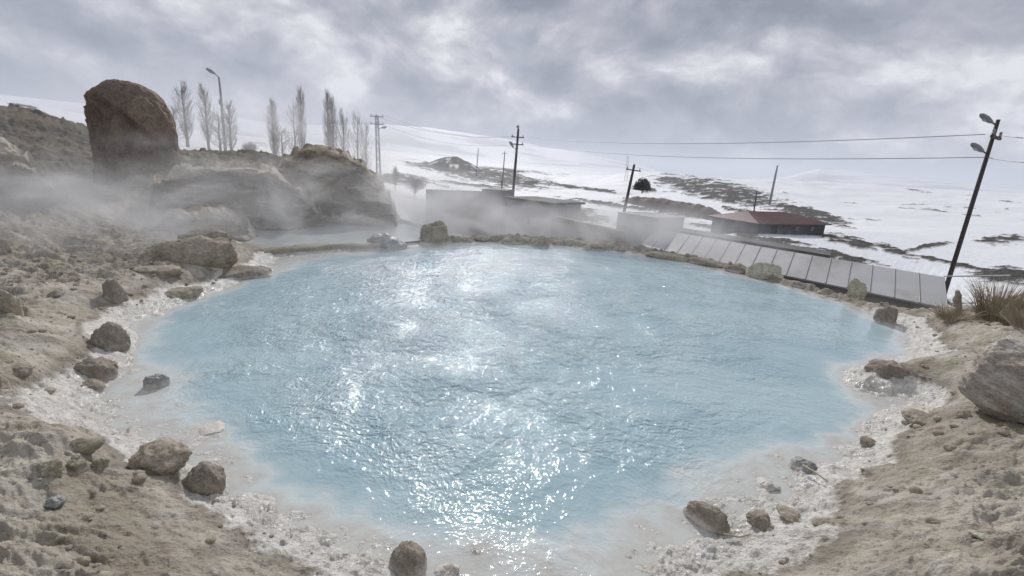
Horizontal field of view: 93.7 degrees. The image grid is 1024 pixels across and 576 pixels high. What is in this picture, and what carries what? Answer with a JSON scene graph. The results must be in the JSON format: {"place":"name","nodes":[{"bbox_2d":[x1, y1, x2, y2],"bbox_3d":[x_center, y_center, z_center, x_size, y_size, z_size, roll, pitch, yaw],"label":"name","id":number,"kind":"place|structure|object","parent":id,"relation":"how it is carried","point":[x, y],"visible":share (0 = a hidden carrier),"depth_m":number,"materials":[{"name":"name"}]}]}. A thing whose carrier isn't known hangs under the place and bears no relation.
{"place":"outdoors","nodes":[
{"label":"outdoors","id":0,"kind":"place"},
{"bbox_2d":[238,223,421,246],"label":"basin water","id":1,"kind":"structure","parent":0,"point":[335,233],"depth_m":15.01,"materials":[{"name":"liquid"}]},
{"bbox_2d":[96,241,910,575],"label":"water","id":2,"kind":"structure","parent":0,"point":[534,411],"depth_m":5.62,"materials":[{"name":"liquid"}]},
{"bbox_2d":[143,374,170,389],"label":"rock","id":3,"kind":"object","parent":2,"relation":"in","point":[156,381],"visible":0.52,"depth_m":5.21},
{"bbox_2d":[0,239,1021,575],"bbox_3d":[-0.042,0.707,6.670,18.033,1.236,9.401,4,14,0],"label":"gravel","id":4,"kind":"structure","parent":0,"point":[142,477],"depth_m":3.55,"materials":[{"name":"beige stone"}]},
{"bbox_2d":[0,94,1023,575],"bbox_3d":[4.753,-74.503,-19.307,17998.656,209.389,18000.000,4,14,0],"label":"ground","id":5,"kind":"structure","parent":0,"point":[908,224],"depth_m":5.58,"materials":[{"name":"snow"}]},
{"bbox_2d":[0,238,11,253],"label":"rock","id":6,"kind":"object","parent":5,"relation":"on","point":[4,243],"visible":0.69,"depth_m":8.75,"materials":[{"name":"beige stone"}]},
{"bbox_2d":[0,377,11,388],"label":"rock","id":7,"kind":"object","parent":5,"relation":"on","point":[5,383],"visible":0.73,"depth_m":4.14,"materials":[{"name":"beige stone"}]},
{"bbox_2d":[0,289,23,316],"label":"rock","id":8,"kind":"object","parent":5,"relation":"on","point":[10,303],"visible":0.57,"depth_m":5.77,"materials":[{"name":"beige stone"}]},
{"bbox_2d":[12,365,32,377],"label":"rock","id":9,"kind":"object","parent":5,"relation":"on","point":[24,371],"visible":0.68,"depth_m":4.48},
{"bbox_2d":[0,137,72,211],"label":"rock outcrop","id":10,"kind":"object","parent":5,"relation":"on","point":[26,182],"visible":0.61,"depth_m":11.86,"materials":[{"name":"beige stone"}]},
{"bbox_2d":[35,458,64,477],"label":"rock","id":11,"kind":"object","parent":5,"relation":"on","point":[54,467],"visible":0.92,"depth_m":2.94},
{"bbox_2d":[45,494,66,508],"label":"rock","id":12,"kind":"object","parent":5,"relation":"on","point":[55,502],"visible":0.98,"depth_m":2.77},
{"bbox_2d":[47,289,64,296],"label":"rock","id":13,"kind":"object","parent":5,"relation":"on","point":[57,293],"visible":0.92,"depth_m":6.64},
{"bbox_2d":[66,459,89,473],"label":"rock","id":14,"kind":"object","parent":5,"relation":"on","point":[78,466],"visible":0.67,"depth_m":3.12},
{"bbox_2d":[70,437,104,455],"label":"rock","id":15,"kind":"object","parent":5,"relation":"on","point":[85,446],"visible":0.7,"depth_m":3.28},
{"bbox_2d":[81,379,105,391],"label":"rock","id":16,"kind":"object","parent":5,"relation":"on","point":[97,385],"visible":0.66,"depth_m":5.03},
{"bbox_2d":[74,356,118,380],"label":"boulder","id":17,"kind":"object","parent":5,"relation":"on","point":[101,368],"visible":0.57,"depth_m":5.25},
{"bbox_2d":[91,457,109,470],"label":"rock","id":18,"kind":"object","parent":5,"relation":"on","point":[99,464],"visible":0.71,"depth_m":3.23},
{"bbox_2d":[89,321,130,351],"bbox_3d":[-4.985,0.703,5.939,0.425,0.572,0.384,-9,19,-40],"label":"boulder","id":19,"kind":"object","parent":5,"relation":"on","point":[110,336],"visible":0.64,"depth_m":5.87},
{"bbox_2d":[102,278,128,303],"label":"rock","id":20,"kind":"object","parent":5,"relation":"on","point":[114,292],"visible":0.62,"depth_m":7.15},
{"bbox_2d":[83,79,181,185],"bbox_3d":[-12.761,-5.018,16.342,2.599,3.795,2.452,-8,18,-37],"label":"rock mound","id":21,"kind":"object","parent":5,"relation":"on","point":[131,128],"visible":0.77,"depth_m":15.56,"materials":[{"name":"brown stone"}]},
{"bbox_2d":[132,265,183,275],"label":"rock","id":22,"kind":"object","parent":5,"relation":"on","point":[170,270],"visible":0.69,"depth_m":8.47,"materials":[{"name":"beige stone"}]},
{"bbox_2d":[126,437,191,474],"bbox_3d":[-2.621,1.264,3.597,0.373,0.255,0.356,7,15,11],"label":"boulder","id":23,"kind":"object","parent":5,"relation":"on","point":[164,455],"visible":0.92,"depth_m":3.51,"materials":[{"name":"beige stone"}]},
{"bbox_2d":[168,105,190,138],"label":"poplar tree","id":24,"kind":"object","parent":5,"relation":"on","point":[172,108],"visible":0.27,"depth_m":51.93,"materials":[{"name":"grey plant"}]},
{"bbox_2d":[171,80,195,146],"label":"poplar tree","id":25,"kind":"object","parent":5,"relation":"on","point":[185,122],"visible":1,"depth_m":50.52,"materials":[{"name":"grey plant"}]},
{"bbox_2d":[164,286,203,298],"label":"rock","id":26,"kind":"object","parent":5,"relation":"on","point":[186,292],"visible":0.84,"depth_m":8.21,"materials":[{"name":"beige stone"}]},
{"bbox_2d":[138,235,237,268],"bbox_3d":[-6.434,-0.600,9.527,1.730,0.859,0.812,-10,19,-33],"label":"boulder","id":27,"kind":"object","parent":5,"relation":"on","point":[203,251],"visible":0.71,"depth_m":9.34,"materials":[{"name":"beige stone"}]},
{"bbox_2d":[139,204,256,240],"bbox_3d":[-8.426,-1.477,13.127,2.354,1.536,3.630,17,19,41],"label":"rock outcrop","id":28,"kind":"object","parent":5,"relation":"on","point":[236,226],"visible":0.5,"depth_m":12.89,"materials":[{"name":"beige stone"}]},
{"bbox_2d":[182,461,225,495],"bbox_3d":[-2.309,1.470,3.606,0.279,0.361,0.258,-6,18,-34],"label":"boulder","id":29,"kind":"object","parent":5,"relation":"on","point":[207,478],"visible":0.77,"depth_m":3.54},
{"bbox_2d":[177,227,232,242],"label":"rock","id":30,"kind":"object","parent":5,"relation":"on","point":[212,233],"visible":0.56,"depth_m":11.19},
{"bbox_2d":[196,82,215,149],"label":"poplar tree","id":31,"kind":"object","parent":5,"relation":"on","point":[208,136],"visible":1,"depth_m":53.21,"materials":[{"name":"grey plant"}]},
{"bbox_2d":[196,420,225,436],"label":"rock","id":32,"kind":"object","parent":5,"relation":"on","point":[213,428],"visible":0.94,"depth_m":4.52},
{"bbox_2d":[206,68,226,150],"bbox_3d":[-22.112,-12.808,36.032,0.989,6.796,0.298,2,15,-6],"label":"street lamp","id":33,"kind":"object","parent":5,"relation":"on","point":[222,113],"visible":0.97,"depth_m":35.90,"materials":[{"name":"metal"}]},
{"bbox_2d":[209,110,235,150],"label":"poplar tree","id":34,"kind":"object","parent":5,"relation":"on","point":[219,139],"visible":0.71,"depth_m":55.77,"materials":[{"name":"grey plant"}]},
{"bbox_2d":[218,100,238,150],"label":"poplar tree","id":35,"kind":"object","parent":5,"relation":"on","point":[227,119],"visible":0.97,"depth_m":54.54,"materials":[{"name":"grey plant"}]},
{"bbox_2d":[148,159,325,229],"bbox_3d":[-9.569,-3.011,16.909,6.487,2.931,6.861,-4,16,-26],"label":"rock outcrop","id":36,"kind":"object","parent":5,"relation":"on","point":[260,196],"visible":0.74,"depth_m":15.19,"materials":[{"name":"stone"}]},
{"bbox_2d":[217,265,273,279],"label":"rock","id":37,"kind":"object","parent":5,"relation":"on","point":[242,272],"visible":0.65,"depth_m":9.81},
{"bbox_2d":[238,142,259,150],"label":"bush","id":38,"kind":"object","parent":5,"relation":"on","point":[248,146],"visible":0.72,"depth_m":50.77,"materials":[{"name":"grey plant"}]},
{"bbox_2d":[265,96,280,154],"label":"poplar tree","id":39,"kind":"object","parent":5,"relation":"on","point":[275,139],"visible":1,"depth_m":59.90,"materials":[{"name":"grey plant"}]},
{"bbox_2d":[271,128,291,155],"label":"poplar tree","id":40,"kind":"object","parent":5,"relation":"on","point":[282,149],"visible":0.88,"depth_m":60.88,"materials":[{"name":"grey plant"}]},
{"bbox_2d":[283,100,301,152],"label":"poplar tree","id":41,"kind":"object","parent":5,"relation":"on","point":[293,127],"visible":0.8,"depth_m":62.70,"materials":[{"name":"grey plant"}]},
{"bbox_2d":[295,83,307,148],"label":"poplar tree","id":42,"kind":"object","parent":5,"relation":"on","point":[301,116],"visible":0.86,"depth_m":62.73,"materials":[{"name":"grey plant"}]},
{"bbox_2d":[264,243,380,254],"bbox_3d":[-5.041,-1.041,12.947,3.259,0.306,0.667,-8,19,-38],"label":"rock ledge","id":43,"kind":"object","parent":5,"relation":"on","point":[289,250],"visible":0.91,"depth_m":12.82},
{"bbox_2d":[322,87,334,146],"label":"poplar tree","id":44,"kind":"object","parent":5,"relation":"on","point":[327,118],"visible":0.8,"depth_m":63.92,"materials":[{"name":"grey plant"}]},
{"bbox_2d":[328,93,338,148],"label":"poplar tree","id":45,"kind":"object","parent":5,"relation":"on","point":[335,133],"visible":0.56,"depth_m":65.24,"materials":[{"name":"grey plant"}]},
{"bbox_2d":[268,143,399,228],"bbox_3d":[-8.201,-3.631,18.870,7.393,4.022,7.983,0,15,-13],"label":"rock outcrop","id":46,"kind":"object","parent":5,"relation":"on","point":[340,185],"visible":0.5,"depth_m":17.65,"materials":[{"name":"stone"}]},
{"bbox_2d":[337,105,350,151],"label":"poplar tree","id":47,"kind":"object","parent":5,"relation":"on","point":[342,146],"visible":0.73,"depth_m":67.62,"materials":[{"name":"grey plant"}]},
{"bbox_2d":[347,111,367,161],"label":"poplar tree","id":48,"kind":"object","parent":5,"relation":"on","point":[358,132],"visible":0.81,"depth_m":69.05,"materials":[{"name":"grey plant"}]},
{"bbox_2d":[360,121,374,169],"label":"poplar tree","id":49,"kind":"object","parent":5,"relation":"on","point":[364,136],"visible":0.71,"depth_m":71.78,"materials":[{"name":"grey plant"}]},
{"bbox_2d":[370,114,386,179],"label":"lattice mast","id":50,"kind":"object","parent":5,"relation":"on","point":[378,135],"visible":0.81,"depth_m":53.52,"materials":[{"name":"metal"}]},
{"bbox_2d":[372,114,508,136],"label":"cable","id":51,"kind":"object","parent":50,"relation":"attached to","point":[434,132],"visible":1,"depth_m":51.76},
{"bbox_2d":[367,233,407,249],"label":"rock","id":52,"kind":"object","parent":5,"relation":"on","point":[387,241],"visible":0.5,"depth_m":13.69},
{"bbox_2d":[391,167,399,190],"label":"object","id":53,"kind":"object","parent":5,"relation":"on","point":[395,177],"visible":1,"depth_m":99.67,"materials":[{"name":"grey plant"}]},
{"bbox_2d":[389,540,426,575],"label":"boulder","id":54,"kind":"object","parent":5,"relation":"on","point":[408,558],"visible":0.94,"depth_m":3.08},
{"bbox_2d":[405,174,427,193],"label":"bush","id":55,"kind":"object","parent":5,"relation":"on","point":[414,185],"visible":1,"depth_m":97.29,"materials":[{"name":"grey plant"}]},
{"bbox_2d":[420,220,451,243],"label":"rock","id":56,"kind":"object","parent":5,"relation":"on","point":[435,232],"visible":0.53,"depth_m":15.11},
{"bbox_2d":[434,562,459,575],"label":"rock","id":57,"kind":"object","parent":5,"relation":"on","point":[448,569],"visible":0.99,"depth_m":3.11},
{"bbox_2d":[425,189,481,236],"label":"block wall","id":58,"kind":"structure","parent":5,"relation":"on","point":[457,211],"depth_m":37.24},
{"bbox_2d":[449,235,460,241],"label":"rim stone","id":59,"kind":"object","parent":5,"relation":"on","point":[454,238],"visible":0.59,"depth_m":15.63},
{"bbox_2d":[474,235,489,241],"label":"rim stone","id":60,"kind":"object","parent":5,"relation":"on","point":[481,238],"visible":0.92,"depth_m":16.17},
{"bbox_2d":[490,235,500,240],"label":"rim stone","id":61,"kind":"object","parent":5,"relation":"on","point":[495,238],"visible":0.83,"depth_m":16.33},
{"bbox_2d":[480,188,513,236],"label":"block shed","id":62,"kind":"structure","parent":5,"relation":"on","point":[493,211],"depth_m":37.43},
{"bbox_2d":[502,152,505,188],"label":"utility pole","id":63,"kind":"object","parent":5,"relation":"on","point":[504,153],"visible":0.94,"depth_m":127.64,"materials":[{"name":"grey wood"}]},
{"bbox_2d":[498,235,528,244],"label":"rock","id":64,"kind":"object","parent":5,"relation":"on","point":[512,240],"visible":0.77,"depth_m":16.12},
{"bbox_2d":[509,125,523,195],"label":"utility pole","id":65,"kind":"object","parent":5,"relation":"on","point":[515,161],"visible":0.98,"depth_m":49.98,"materials":[{"name":"brown wood"}]},
{"bbox_2d":[378,122,504,145],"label":"cable","id":66,"kind":"object","parent":65,"relation":"attached to","point":[439,141],"visible":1,"depth_m":51.75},
{"bbox_2d":[387,116,521,137],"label":"cable","id":67,"kind":"object","parent":65,"relation":"attached to","point":[460,135],"visible":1,"depth_m":51.09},
{"bbox_2d":[522,134,984,143],"bbox_3d":[9.011,-10.497,33.489,0.025,0.937,37.518,-3,16,-25],"label":"cable","id":68,"kind":"object","parent":65,"relation":"attached to","point":[774,142],"visible":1,"depth_m":24.81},
{"bbox_2d":[526,144,983,158],"bbox_3d":[9.104,-9.765,33.679,0.025,1.035,37.653,-4,16,-26],"label":"cable","id":69,"kind":"object","parent":65,"relation":"attached to","point":[777,158],"visible":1,"depth_m":24.86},
{"bbox_2d":[529,235,549,247],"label":"rock","id":70,"kind":"object","parent":5,"relation":"on","point":[541,241],"visible":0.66,"depth_m":15.70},
{"bbox_2d":[504,196,585,237],"bbox_3d":[2.298,-4.649,36.648,4.942,4.191,3.700,17,20,42],"label":"concrete hut","id":71,"kind":"object","parent":5,"relation":"on","point":[529,216],"visible":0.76,"depth_m":35.18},
{"bbox_2d":[525,218,529,225],"bbox_3d":[1.224,-4.888,35.391,0.500,0.550,0.100,17,20,42],"label":"window","id":72,"kind":"structure","parent":71,"relation":"in","point":[527,219],"depth_m":35.43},
{"bbox_2d":[552,240,563,244],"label":"rim stone","id":73,"kind":"object","parent":5,"relation":"on","point":[557,242],"visible":0.88,"depth_m":16.48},
{"bbox_2d":[562,238,574,245],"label":"rim stone","id":74,"kind":"object","parent":5,"relation":"on","point":[568,241],"visible":0.76,"depth_m":16.45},
{"bbox_2d":[550,216,624,243],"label":"brick wall","id":75,"kind":"structure","parent":5,"relation":"on","point":[563,227],"depth_m":27.07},
{"bbox_2d":[572,240,605,250],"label":"rock","id":76,"kind":"object","parent":5,"relation":"on","point":[585,245],"visible":0.71,"depth_m":16.02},
{"bbox_2d":[599,243,614,249],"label":"rim stone","id":77,"kind":"object","parent":5,"relation":"on","point":[610,246],"visible":0.59,"depth_m":16.14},
{"bbox_2d":[615,246,625,250],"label":"rim stone","id":78,"kind":"object","parent":5,"relation":"on","point":[619,248],"visible":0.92,"depth_m":15.96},
{"bbox_2d":[623,164,640,211],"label":"utility pole","id":79,"kind":"object","parent":5,"relation":"on","point":[628,190],"visible":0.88,"depth_m":42.30,"materials":[{"name":"brown wood"}]},
{"bbox_2d":[633,177,651,192],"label":"bush","id":80,"kind":"object","parent":5,"relation":"on","point":[642,185],"visible":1,"depth_m":71.11,"materials":[{"name":"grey plant"}]},
{"bbox_2d":[616,212,684,245],"bbox_3d":[7.104,-1.950,25.439,2.400,3.870,2.469,-7,18,-36],"label":"concrete cabin","id":81,"kind":"object","parent":5,"relation":"on","point":[638,228],"visible":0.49,"depth_m":24.35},
{"bbox_2d":[644,251,687,261],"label":"edge stone","id":82,"kind":"object","parent":5,"relation":"on","point":[667,256],"visible":0.85,"depth_m":15.03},
{"bbox_2d":[628,196,720,220],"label":"earth bank","id":83,"kind":"structure","parent":5,"relation":"on","point":[688,209],"depth_m":88.19,"materials":[{"name":"snow"}]},
{"bbox_2d":[687,257,722,267],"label":"edge stone","id":84,"kind":"object","parent":5,"relation":"on","point":[703,261],"visible":0.91,"depth_m":14.41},
{"bbox_2d":[683,500,729,535],"bbox_3d":[1.503,1.776,3.713,0.363,0.232,0.176,16,19,40],"label":"boulder","id":85,"kind":"object","parent":5,"relation":"on","point":[709,518],"visible":0.93,"depth_m":3.65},
{"bbox_2d":[724,265,745,272],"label":"edge stone","id":86,"kind":"object","parent":5,"relation":"on","point":[733,268],"visible":0.83,"depth_m":13.62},
{"bbox_2d":[724,533,750,537],"bbox_3d":[1.614,1.775,3.438,0.174,0.063,0.046,8,15,15],"label":"branch","id":87,"kind":"object","parent":5,"relation":"on","point":[731,535],"visible":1,"depth_m":3.43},
{"bbox_2d":[753,191,760,210],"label":"utility pole","id":88,"kind":"object","parent":5,"relation":"on","point":[756,193],"visible":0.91,"depth_m":79.13,"materials":[{"name":"grey wood"}]},
{"bbox_2d":[746,509,770,530],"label":"rock","id":89,"kind":"object","parent":5,"relation":"on","point":[759,519],"visible":1,"depth_m":3.56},
{"bbox_2d":[745,262,783,278],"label":"rock","id":90,"kind":"object","parent":5,"relation":"on","point":[763,270],"visible":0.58,"depth_m":13.01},
{"bbox_2d":[757,477,780,491],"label":"rock","id":91,"kind":"object","parent":5,"relation":"on","point":[769,485],"visible":0.94,"depth_m":4.20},
{"bbox_2d":[707,211,831,234],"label":"farmhouse","id":92,"kind":"object","parent":5,"relation":"on","point":[766,222],"visible":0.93,"depth_m":69.23,"materials":[{"name":"stone"}]},
{"bbox_2d":[771,227,776,233],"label":"door","id":93,"kind":"structure","parent":92,"relation":"in","point":[773,231],"depth_m":67.46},
{"bbox_2d":[768,165,777,204],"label":"utility pole","id":94,"kind":"object","parent":5,"relation":"on","point":[772,190],"visible":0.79,"depth_m":158.67,"materials":[{"name":"wood"}]},
{"bbox_2d":[776,505,800,522],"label":"rock","id":95,"kind":"object","parent":5,"relation":"on","point":[789,514],"visible":1,"depth_m":3.62,"materials":[{"name":"beige stone"}]},
{"bbox_2d":[640,227,947,308],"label":"long shed","id":96,"kind":"structure","parent":5,"relation":"on","point":[822,269],"depth_m":18.00,"materials":[{"name":"metal"}]},
{"bbox_2d":[789,280,814,287],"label":"edge stone","id":97,"kind":"object","parent":5,"relation":"on","point":[797,284],"visible":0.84,"depth_m":12.19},
{"bbox_2d":[789,456,817,473],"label":"rock","id":98,"kind":"object","parent":5,"relation":"on","point":[796,462],"visible":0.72,"depth_m":4.45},
{"bbox_2d":[802,464,827,481],"bbox_3d":[2.657,1.625,4.215,0.015,0.053,0.282,2,15,-7],"label":"branch","id":99,"kind":"object","parent":5,"relation":"on","point":[814,472],"visible":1,"depth_m":4.21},
{"bbox_2d":[817,288,834,293],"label":"edge stone","id":100,"kind":"object","parent":5,"relation":"on","point":[825,291],"visible":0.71,"depth_m":11.61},
{"bbox_2d":[847,278,867,298],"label":"rock","id":101,"kind":"object","parent":5,"relation":"on","point":[856,288],"visible":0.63,"depth_m":11.24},
{"bbox_2d":[860,436,876,446],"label":"rock","id":102,"kind":"object","parent":5,"relation":"on","point":[866,441],"visible":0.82,"depth_m":4.85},
{"bbox_2d":[873,306,897,325],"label":"rock","id":103,"kind":"object","parent":5,"relation":"on","point":[887,315],"visible":0.66,"depth_m":9.40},
{"bbox_2d":[864,359,909,379],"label":"boulder","id":104,"kind":"object","parent":5,"relation":"on","point":[886,369],"visible":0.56,"depth_m":6.48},
{"bbox_2d":[901,408,931,425],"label":"rock","id":105,"kind":"object","parent":5,"relation":"on","point":[913,416],"visible":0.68,"depth_m":5.07,"materials":[{"name":"beige stone"}]},
{"bbox_2d":[921,297,987,322],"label":"dry grass","id":106,"kind":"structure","parent":5,"relation":"on","point":[947,313],"depth_m":8.68,"materials":[{"name":"plant"}]},
{"bbox_2d":[952,290,961,315],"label":"rock","id":107,"kind":"object","parent":5,"relation":"on","point":[957,299],"visible":0.7,"depth_m":8.89,"materials":[{"name":"beige stone"}]},
{"bbox_2d":[954,410,972,417],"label":"rock","id":108,"kind":"object","parent":5,"relation":"on","point":[961,413],"visible":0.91,"depth_m":4.65,"materials":[{"name":"beige stone"}]},
{"bbox_2d":[945,113,1002,291],"bbox_3d":[16.982,-2.184,18.208,1.300,8.316,0.584,-7,18,-36],"label":"utility pole","id":109,"kind":"object","parent":5,"relation":"on","point":[993,136],"visible":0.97,"depth_m":17.69,"materials":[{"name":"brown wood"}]},
{"bbox_2d":[987,157,1023,162],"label":"cable","id":110,"kind":"object","parent":109,"relation":"attached to","point":[1005,160],"visible":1,"depth_m":16.63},
{"bbox_2d":[966,530,986,539],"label":"rock","id":111,"kind":"object","parent":5,"relation":"on","point":[979,535],"visible":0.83,"depth_m":2.76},
{"bbox_2d":[944,275,1011,276],"bbox_3d":[11.647,-0.304,12.266,0.036,1.336,8.684,14,18,35],"label":"handrail","id":112,"kind":"object","parent":5,"relation":"on","point":[981,276],"visible":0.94,"depth_m":10.81,"materials":[{"name":"metal"}]},
{"bbox_2d":[957,335,1023,423],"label":"boulder","id":113,"kind":"object","parent":5,"relation":"on","point":[990,383],"visible":0.97,"depth_m":4.45,"materials":[{"name":"stone"}]},
{"bbox_2d":[960,273,1023,324],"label":"dry grass","id":114,"kind":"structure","parent":5,"relation":"on","point":[981,306],"depth_m":8.59,"materials":[{"name":"plant"}]},
{"bbox_2d":[988,297,1023,328],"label":"dry grass","id":115,"kind":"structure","parent":5,"relation":"on","point":[1013,320],"depth_m":7.64,"materials":[{"name":"plant"}]},
{"bbox_2d":[0,0,1023,188],"label":"sky","id":116,"kind":"structure","parent":0,"point":[743,74],"materials":[{"name":"grey"}]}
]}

